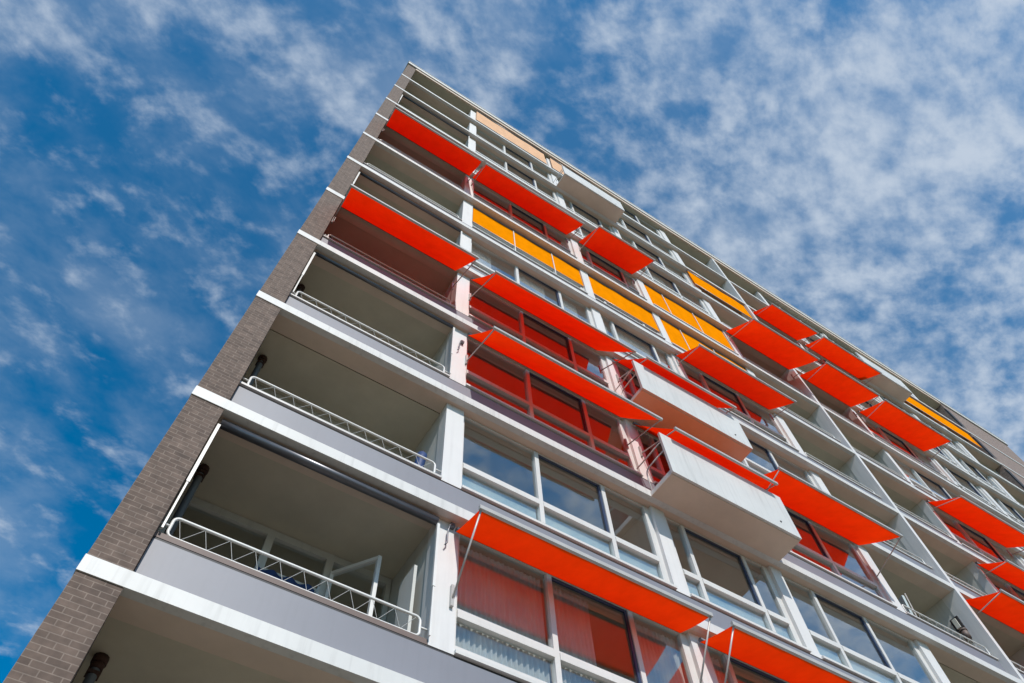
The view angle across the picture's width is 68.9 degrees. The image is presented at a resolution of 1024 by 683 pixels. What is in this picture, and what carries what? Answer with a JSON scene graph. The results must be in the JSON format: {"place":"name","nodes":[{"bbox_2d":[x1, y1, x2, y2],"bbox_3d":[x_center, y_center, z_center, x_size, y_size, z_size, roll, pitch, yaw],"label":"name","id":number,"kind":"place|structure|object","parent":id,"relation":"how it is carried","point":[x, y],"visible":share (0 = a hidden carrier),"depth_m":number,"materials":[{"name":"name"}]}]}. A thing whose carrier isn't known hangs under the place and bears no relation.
{"place":"outdoors","nodes":[
{"label":"outdoors","id":0,"kind":"place"},
{"bbox_2d":[254,561,319,593],"bbox_3d":[-2.701,3.298,8.309,0.840,1.900,0.060,29,-67,-16],"label":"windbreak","id":1,"kind":"object","parent":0,"point":[273,573],"visible":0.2,"depth_m":9.07,"materials":[{"name":"fabric"}]},
{"bbox_2d":[414,450,426,466],"bbox_3d":[-1.363,2.019,10.626,0.230,1.503,0.164,-19,-63,8],"label":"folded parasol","id":2,"kind":"object","parent":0,"point":[421,461],"visible":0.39,"depth_m":11.01,"materials":[{"name":"blue fabric"}]},
{"bbox_2d":[0,0,1023,682],"label":"sky","id":3,"kind":"structure","parent":0,"point":[859,162],"materials":[{"name":"blue"}]},
{"label":"ground","id":4,"kind":"structure","parent":0,"visible":0},
{"bbox_2d":[3,61,1023,682],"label":"apartment building","id":5,"kind":"structure","parent":4,"relation":"on","point":[335,367],"depth_m":12.95,"materials":[{"name":"white concrete"}]},
{"bbox_2d":[158,490,391,621],"bbox_3d":[-2.894,3.218,8.675,3.000,2.635,0.100,29,-67,-16],"label":"rear window","id":6,"kind":"structure","parent":5,"relation":"in","point":[270,536],"depth_m":9.67,"materials":[{"name":"glass"}]},
{"bbox_2d":[161,419,439,636],"bbox_3d":[-2.178,2.058,8.462,2.991,1.888,0.120,29,-67,-16],"label":"rolled awning","id":7,"kind":"object","parent":5,"relation":"attached to","point":[309,463],"visible":1,"depth_m":9.09,"materials":[{"name":"metal"}]},
{"bbox_2d":[242,379,409,459],"bbox_3d":[-2.988,1.916,11.152,3.000,2.635,0.100,29,-67,-16],"label":"rear window","id":8,"kind":"structure","parent":5,"relation":"in","point":[259,387],"depth_m":12.24,"materials":[{"name":"glass"}]},
{"bbox_2d":[324,555,381,615],"bbox_3d":[-1.984,3.384,8.692,0.758,2.150,0.076,-20,-63,8],"label":"casement","id":9,"kind":"object","parent":5,"relation":"attached to","point":[361,564],"visible":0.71,"depth_m":9.49,"materials":[{"name":"paint"}]},
{"bbox_2d":[292,252,454,373],"bbox_3d":[-2.363,-0.541,13.405,2.991,1.864,0.075,29,-67,-16],"label":"rolled awning","id":10,"kind":"object","parent":5,"relation":"attached to","point":[373,284],"visible":1,"depth_m":14.07,"materials":[{"name":"metal"}]},
{"bbox_2d":[331,184,478,290],"bbox_3d":[-2.220,-2.317,15.776,2.910,1.525,1.094,29,-67,-16],"label":"awning","id":11,"kind":"object","parent":5,"relation":"attached to","point":[390,220],"visible":1,"depth_m":15.51,"materials":[{"name":"red fabric"}]},
{"bbox_2d":[395,565,416,630],"bbox_3d":[-1.253,3.350,8.431,0.040,1.930,0.380,29,-67,-16],"label":"side panel","id":12,"kind":"object","parent":5,"relation":"on","point":[406,593],"visible":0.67,"depth_m":8.88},
{"bbox_2d":[352,172,461,245],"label":"rolled awning","id":13,"kind":"object","parent":5,"relation":"attached to","point":[409,201],"visible":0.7,"depth_m":19.08,"materials":[{"name":"metal"}]},
{"bbox_2d":[382,106,482,182],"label":"awning","id":14,"kind":"object","parent":5,"relation":"attached to","point":[429,139],"visible":1,"depth_m":23.34,"materials":[{"name":"fabric"}]},
{"bbox_2d":[398,94,469,146],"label":"rolled awning","id":15,"kind":"object","parent":5,"relation":"attached to","point":[436,116],"visible":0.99,"depth_m":29.00,"materials":[{"name":"metal"}]},
{"bbox_2d":[444,522,454,544],"bbox_3d":[-0.800,2.468,9.542,0.138,0.454,0.078,29,-67,-16],"label":"crank handle","id":16,"kind":"object","parent":5,"relation":"attached to","point":[452,526],"visible":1,"depth_m":9.66,"materials":[{"name":"metal"}]},
{"bbox_2d":[476,111,546,164],"bbox_3d":[-0.027,-9.321,34.140,3.720,1.994,0.060,29,-67,-16],"label":"fabric screen","id":17,"kind":"object","parent":5,"relation":"attached to","point":[509,136],"visible":0.99,"depth_m":34.12,"materials":[{"name":"beige fabric"}]},
{"bbox_2d":[476,128,552,182],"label":"window","id":18,"kind":"structure","parent":5,"relation":"in","point":[479,133],"depth_m":32.21,"materials":[{"name":"glass"}]},
{"bbox_2d":[475,143,557,201],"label":"window","id":19,"kind":"structure","parent":5,"relation":"in","point":[482,151],"depth_m":29.69,"materials":[{"name":"paint"}]},
{"bbox_2d":[473,182,573,254],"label":"window","id":20,"kind":"structure","parent":5,"relation":"in","point":[549,236],"depth_m":24.73,"materials":[{"name":"paint"}]},
{"bbox_2d":[471,163,584,243],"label":"awning","id":21,"kind":"object","parent":5,"relation":"attached to","point":[487,175],"visible":1,"depth_m":24.30,"materials":[{"name":"fabric"}]},
{"bbox_2d":[472,215,583,289],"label":"window","id":22,"kind":"structure","parent":5,"relation":"in","point":[473,224],"depth_m":21.50,"materials":[{"name":"paint"}]},
{"bbox_2d":[473,207,583,286],"bbox_3d":[0.492,-2.684,21.889,3.820,1.878,0.060,29,-67,-16],"label":"fabric screen","id":23,"kind":"object","parent":5,"relation":"attached to","point":[507,234],"visible":0.99,"depth_m":22.09,"materials":[{"name":"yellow fabric"}]},
{"bbox_2d":[470,240,594,326],"bbox_3d":[0.524,-1.330,19.494,3.868,1.850,0.188,29,-67,-16],"label":"window","id":24,"kind":"structure","parent":5,"relation":"in","point":[484,261],"depth_m":19.99,"materials":[{"name":"paint"}]},
{"bbox_2d":[468,282,613,390],"bbox_3d":[0.642,-0.063,17.000,3.868,1.850,0.095,29,-67,-16],"label":"window","id":25,"kind":"structure","parent":5,"relation":"in","point":[606,381],"depth_m":16.98,"materials":[{"name":"paint"}]},
{"bbox_2d":[465,337,636,470],"bbox_3d":[0.736,1.239,14.523,3.868,1.850,0.095,29,-67,-16],"label":"window","id":26,"kind":"structure","parent":5,"relation":"in","point":[627,455],"depth_m":14.47,"materials":[{"name":"paint"}]},
{"bbox_2d":[469,270,635,373],"bbox_3d":[0.850,-0.596,16.638,3.570,1.805,1.124,29,-67,-16],"label":"awning","id":27,"kind":"object","parent":5,"relation":"attached to","point":[540,307],"visible":1,"depth_m":16.30,"materials":[{"name":"red fabric"}]},
{"bbox_2d":[465,326,662,449],"bbox_3d":[0.967,0.676,14.372,3.740,1.405,1.034,29,-67,-16],"label":"awning","id":28,"kind":"object","parent":5,"relation":"attached to","point":[495,338],"visible":1,"depth_m":14.08,"materials":[{"name":"red fabric"}]},
{"bbox_2d":[461,416,669,582],"bbox_3d":[0.821,2.552,12.051,3.868,1.850,0.125,29,-67,-16],"label":"window","id":29,"kind":"structure","parent":5,"relation":"in","point":[618,546],"depth_m":11.77,"materials":[{"name":"paint"}]},
{"bbox_2d":[550,157,589,182],"bbox_3d":[2.844,-7.755,35.071,2.400,1.994,0.060,29,-67,-16],"label":"fabric screen","id":30,"kind":"object","parent":5,"relation":"attached to","point":[556,166],"visible":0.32,"depth_m":35.02,"materials":[{"name":"beige fabric"}]},
{"bbox_2d":[454,534,699,682],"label":"window","id":31,"kind":"structure","parent":5,"relation":"in","point":[499,619],"depth_m":9.58,"materials":[{"name":"paint"}]},
{"bbox_2d":[449,504,712,682],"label":"awning","id":32,"kind":"object","parent":5,"relation":"attached to","point":[503,534],"visible":1,"depth_m":9.84,"materials":[{"name":"red fabric"}]},
{"bbox_2d":[574,226,590,237],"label":"window","id":33,"kind":"structure","parent":5,"relation":"in","point":[583,232],"depth_m":27.91,"materials":[{"name":"paint"}]},
{"bbox_2d":[563,198,613,233],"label":"window","id":34,"kind":"structure","parent":5,"relation":"in","point":[569,205],"depth_m":30.73,"materials":[{"name":"paint"}]},
{"bbox_2d":[578,245,641,295],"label":"window","id":35,"kind":"structure","parent":5,"relation":"in","point":[627,280],"depth_m":25.74,"materials":[{"name":"paint"}]},
{"bbox_2d":[578,225,654,283],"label":"awning","id":36,"kind":"object","parent":5,"relation":"attached to","point":[611,247],"visible":1,"depth_m":25.28,"materials":[{"name":"fabric"}]},
{"bbox_2d":[588,275,659,332],"bbox_3d":[3.436,-1.175,23.038,2.490,1.444,0.060,29,-67,-16],"label":"fabric screen","id":37,"kind":"object","parent":5,"relation":"attached to","point":[618,300],"visible":1,"depth_m":23.02,"materials":[{"name":"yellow fabric"}]},
{"bbox_2d":[616,364,636,399],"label":"window","id":38,"kind":"structure","parent":5,"relation":"in","point":[632,385],"depth_m":17.99,"materials":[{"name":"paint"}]},
{"bbox_2d":[594,295,659,334],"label":"window","id":39,"kind":"structure","parent":5,"relation":"in","point":[594,295],"depth_m":22.49,"materials":[{"name":"paint"}]},
{"bbox_2d":[601,315,677,372],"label":"window","id":40,"kind":"structure","parent":5,"relation":"in","point":[642,351],"depth_m":20.97,"materials":[{"name":"paint"}]},
{"bbox_2d":[624,209,662,237],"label":"window","id":41,"kind":"structure","parent":5,"relation":"in","point":[626,212],"depth_m":36.83,"materials":[{"name":"glass"}]},
{"bbox_2d":[617,218,675,259],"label":"window","id":42,"kind":"structure","parent":5,"relation":"in","point":[624,224],"depth_m":34.16,"materials":[{"name":"glass"}]},
{"bbox_2d":[637,429,665,480],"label":"window","id":43,"kind":"structure","parent":5,"relation":"in","point":[659,472],"depth_m":15.29,"materials":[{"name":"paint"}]},
{"bbox_2d":[619,232,692,285],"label":"window","id":44,"kind":"structure","parent":5,"relation":"in","point":[658,260],"depth_m":31.71,"materials":[{"name":"paint"}]},
{"bbox_2d":[612,356,736,412],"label":"awning","id":45,"kind":"object","parent":5,"relation":"attached to","point":[674,377],"visible":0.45,"depth_m":17.22,"materials":[{"name":"fabric"}]},
{"bbox_2d":[639,266,710,314],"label":"window","id":46,"kind":"structure","parent":5,"relation":"in","point":[650,273],"depth_m":29.13,"materials":[{"name":"glass"}]},
{"bbox_2d":[643,283,733,350],"bbox_3d":[6.216,-0.812,26.253,3.640,1.878,0.060,29,-67,-16],"label":"fabric screen","id":47,"kind":"object","parent":5,"relation":"attached to","point":[669,305],"visible":0.94,"depth_m":26.36,"materials":[{"name":"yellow fabric"}]},
{"bbox_2d":[659,317,745,370],"bbox_3d":[6.309,0.489,23.776,3.640,1.878,0.060,29,-67,-16],"label":"fabric screen","id":48,"kind":"object","parent":5,"relation":"attached to","point":[682,339],"visible":0.47,"depth_m":23.89,"materials":[{"name":"orange fabric"}]},
{"bbox_2d":[632,421,777,489],"bbox_3d":[3.895,2.288,15.307,2.600,1.445,1.024,29,-67,-16],"label":"awning","id":49,"kind":"object","parent":5,"relation":"attached to","point":[693,443],"visible":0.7,"depth_m":14.81,"materials":[{"name":"red fabric"}]},
{"bbox_2d":[687,270,752,318],"bbox_3d":[8.991,-2.011,32.274,3.220,1.494,0.060,29,-67,-16],"label":"fabric screen","id":50,"kind":"object","parent":5,"relation":"attached to","point":[718,293],"visible":0.97,"depth_m":32.28,"materials":[{"name":"orange fabric"}]},
{"bbox_2d":[665,517,801,644],"bbox_3d":[3.772,4.162,13.008,2.538,1.850,0.125,29,-67,-16],"label":"window","id":51,"kind":"structure","parent":5,"relation":"in","point":[759,609],"depth_m":12.73,"materials":[{"name":"paint"}]},
{"bbox_2d":[675,343,796,420],"bbox_3d":[6.417,1.073,21.477,3.600,0.765,0.904,29,-67,-16],"label":"awning","id":52,"kind":"object","parent":5,"relation":"attached to","point":[712,364],"visible":1,"depth_m":21.38,"materials":[{"name":"fabric"}]},
{"bbox_2d":[681,362,791,445],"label":"window","id":53,"kind":"structure","parent":5,"relation":"in","point":[745,415],"depth_m":21.63,"materials":[{"name":"paint"}]},
{"bbox_2d":[707,646,788,682],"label":"window","id":54,"kind":"structure","parent":5,"relation":"in","point":[731,676],"depth_m":11.03,"materials":[{"name":"paint"}]},
{"bbox_2d":[725,317,819,378],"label":"awning","id":55,"kind":"object","parent":5,"relation":"attached to","point":[769,342],"visible":1,"depth_m":27.16,"materials":[{"name":"red fabric"}]},
{"bbox_2d":[742,438,817,487],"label":"window","id":56,"kind":"structure","parent":5,"relation":"in","point":[746,461],"depth_m":19.59,"materials":[{"name":"paint"}]},
{"bbox_2d":[698,621,862,682],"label":"awning","id":57,"kind":"object","parent":5,"relation":"attached to","point":[735,640],"visible":1,"depth_m":10.75,"materials":[{"name":"red fabric"}]},
{"bbox_2d":[752,303,818,345],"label":"awning","id":58,"kind":"object","parent":5,"relation":"attached to","point":[780,319],"visible":0.93,"depth_m":33.17,"materials":[{"name":"red fabric"}]},
{"bbox_2d":[763,297,822,337],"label":"window","id":59,"kind":"structure","parent":5,"relation":"in","point":[820,335],"depth_m":39.83,"materials":[{"name":"paint"}]},
{"bbox_2d":[803,337,813,342],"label":"window","id":60,"kind":"structure","parent":5,"relation":"in","point":[810,340],"depth_m":36.99,"materials":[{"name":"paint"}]},
{"bbox_2d":[749,466,903,581],"bbox_3d":[6.853,3.820,16.390,3.680,1.151,1.054,29,-67,-16],"label":"awning","id":61,"kind":"object","parent":5,"relation":"attached to","point":[804,498],"visible":0.9,"depth_m":16.48,"materials":[{"name":"red fabric"}]},
{"bbox_2d":[786,509,887,600],"bbox_3d":[6.557,4.415,16.411,3.698,1.850,0.095,29,-67,-16],"label":"window","id":62,"kind":"structure","parent":5,"relation":"in","point":[835,567],"depth_m":16.42,"materials":[{"name":"paint"}]},
{"bbox_2d":[799,362,880,416],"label":"awning","id":63,"kind":"object","parent":5,"relation":"attached to","point":[837,384],"visible":0.98,"depth_m":28.24,"materials":[{"name":"red fabric"}]},
{"bbox_2d":[804,347,880,401],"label":"window","id":64,"kind":"structure","parent":5,"relation":"in","point":[821,361],"depth_m":34.56,"materials":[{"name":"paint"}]},
{"bbox_2d":[804,336,881,384],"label":"awning","id":65,"kind":"object","parent":5,"relation":"attached to","point":[841,357],"visible":0.99,"depth_m":34.27,"materials":[{"name":"red fabric"}]},
{"bbox_2d":[783,576,938,682],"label":"window","id":66,"kind":"structure","parent":5,"relation":"in","point":[848,656],"depth_m":13.60,"materials":[{"name":"paint"}]},
{"bbox_2d":[858,401,873,408],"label":"window","id":67,"kind":"structure","parent":5,"relation":"in","point":[866,403],"depth_m":32.03,"materials":[{"name":"glass"}]},
{"bbox_2d":[876,392,909,413],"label":"window","id":68,"kind":"structure","parent":5,"relation":"in","point":[881,396],"depth_m":35.99,"materials":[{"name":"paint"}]},
{"bbox_2d":[856,413,948,479],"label":"window","id":69,"kind":"structure","parent":5,"relation":"in","point":[878,432],"depth_m":29.54,"materials":[{"name":"glass"}]},
{"bbox_2d":[858,399,951,461],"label":"awning","id":70,"kind":"object","parent":5,"relation":"attached to","point":[903,424],"visible":1,"depth_m":29.32,"materials":[{"name":"red fabric"}]},
{"bbox_2d":[898,593,916,615],"bbox_3d":[8.903,6.413,16.627,0.343,1.756,0.532,19,-65,-12],"label":"folded sunbed","id":71,"kind":"object","parent":5,"relation":"on","point":[902,600],"visible":0.17,"depth_m":17.11,"materials":[{"name":"metal"}]},
{"bbox_2d":[904,401,937,423],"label":"window","id":72,"kind":"structure","parent":5,"relation":"in","point":[905,402],"depth_m":38.61,"materials":[{"name":"glass"}]},
{"bbox_2d":[891,456,958,499],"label":"window","id":73,"kind":"structure","parent":5,"relation":"in","point":[915,477],"depth_m":26.97,"materials":[{"name":"paint"}]},
{"bbox_2d":[906,397,982,448],"bbox_3d":[21.823,3.727,38.967,6.900,1.444,0.060,29,-67,-16],"label":"fabric screen","id":74,"kind":"object","parent":5,"relation":"attached to","point":[936,416],"visible":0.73,"depth_m":39.20,"materials":[{"name":"orange fabric"}]},
{"bbox_2d":[931,446,957,465],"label":"window","id":75,"kind":"structure","parent":5,"relation":"in","point":[937,449],"depth_m":32.99,"materials":[{"name":"paint"}]},
{"bbox_2d":[921,420,970,457],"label":"window","id":76,"kind":"structure","parent":5,"relation":"in","point":[953,443],"depth_m":36.65,"materials":[{"name":"paint"}]},
{"bbox_2d":[950,616,965,633],"bbox_3d":[10.728,6.814,17.999,0.100,0.360,0.220,29,-67,-16],"label":"wall lamp","id":77,"kind":"object","parent":5,"relation":"attached to","point":[956,623],"visible":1,"depth_m":17.98,"materials":[{"name":"black metal"}]},
{"bbox_2d":[959,627,972,642],"bbox_3d":[10.723,6.925,17.638,0.205,0.340,0.185,29,-67,-16],"label":"flower pot","id":78,"kind":"object","parent":5,"relation":"hanging from","point":[963,631],"visible":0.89,"depth_m":17.61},
{"bbox_2d":[939,463,998,509],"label":"window","id":79,"kind":"structure","parent":5,"relation":"in","point":[962,482],"depth_m":30.59,"materials":[{"name":"paint"}]},
{"bbox_2d":[926,495,1023,556],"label":"awning","id":80,"kind":"object","parent":5,"relation":"attached to","point":[978,518],"visible":1,"depth_m":24.22,"materials":[{"name":"red fabric"}]},
{"bbox_2d":[932,507,1023,568],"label":"window","id":81,"kind":"structure","parent":5,"relation":"in","point":[966,536],"depth_m":24.54,"materials":[{"name":"paint"}]},
{"bbox_2d":[951,453,1005,494],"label":"window","id":82,"kind":"structure","parent":5,"relation":"in","point":[972,470],"depth_m":33.98,"materials":[{"name":"paint"}]},
{"bbox_2d":[966,588,1023,634],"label":"awning","id":83,"kind":"object","parent":5,"relation":"attached to","point":[1004,607],"visible":0.91,"depth_m":18.32,"materials":[{"name":"red fabric"}]},
{"bbox_2d":[975,559,1023,590],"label":"awning","id":84,"kind":"object","parent":5,"relation":"attached to","point":[1012,573],"visible":1,"depth_m":21.62,"materials":[{"name":"red fabric"}]},
{"bbox_2d":[982,570,1023,600],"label":"window","id":85,"kind":"structure","parent":5,"relation":"in","point":[998,583],"depth_m":22.15,"materials":[{"name":"paint"}]},
{"bbox_2d":[987,492,1023,524],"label":"window","id":86,"kind":"structure","parent":5,"relation":"in","point":[1013,513],"depth_m":31.47,"materials":[{"name":"paint"}]}
]}

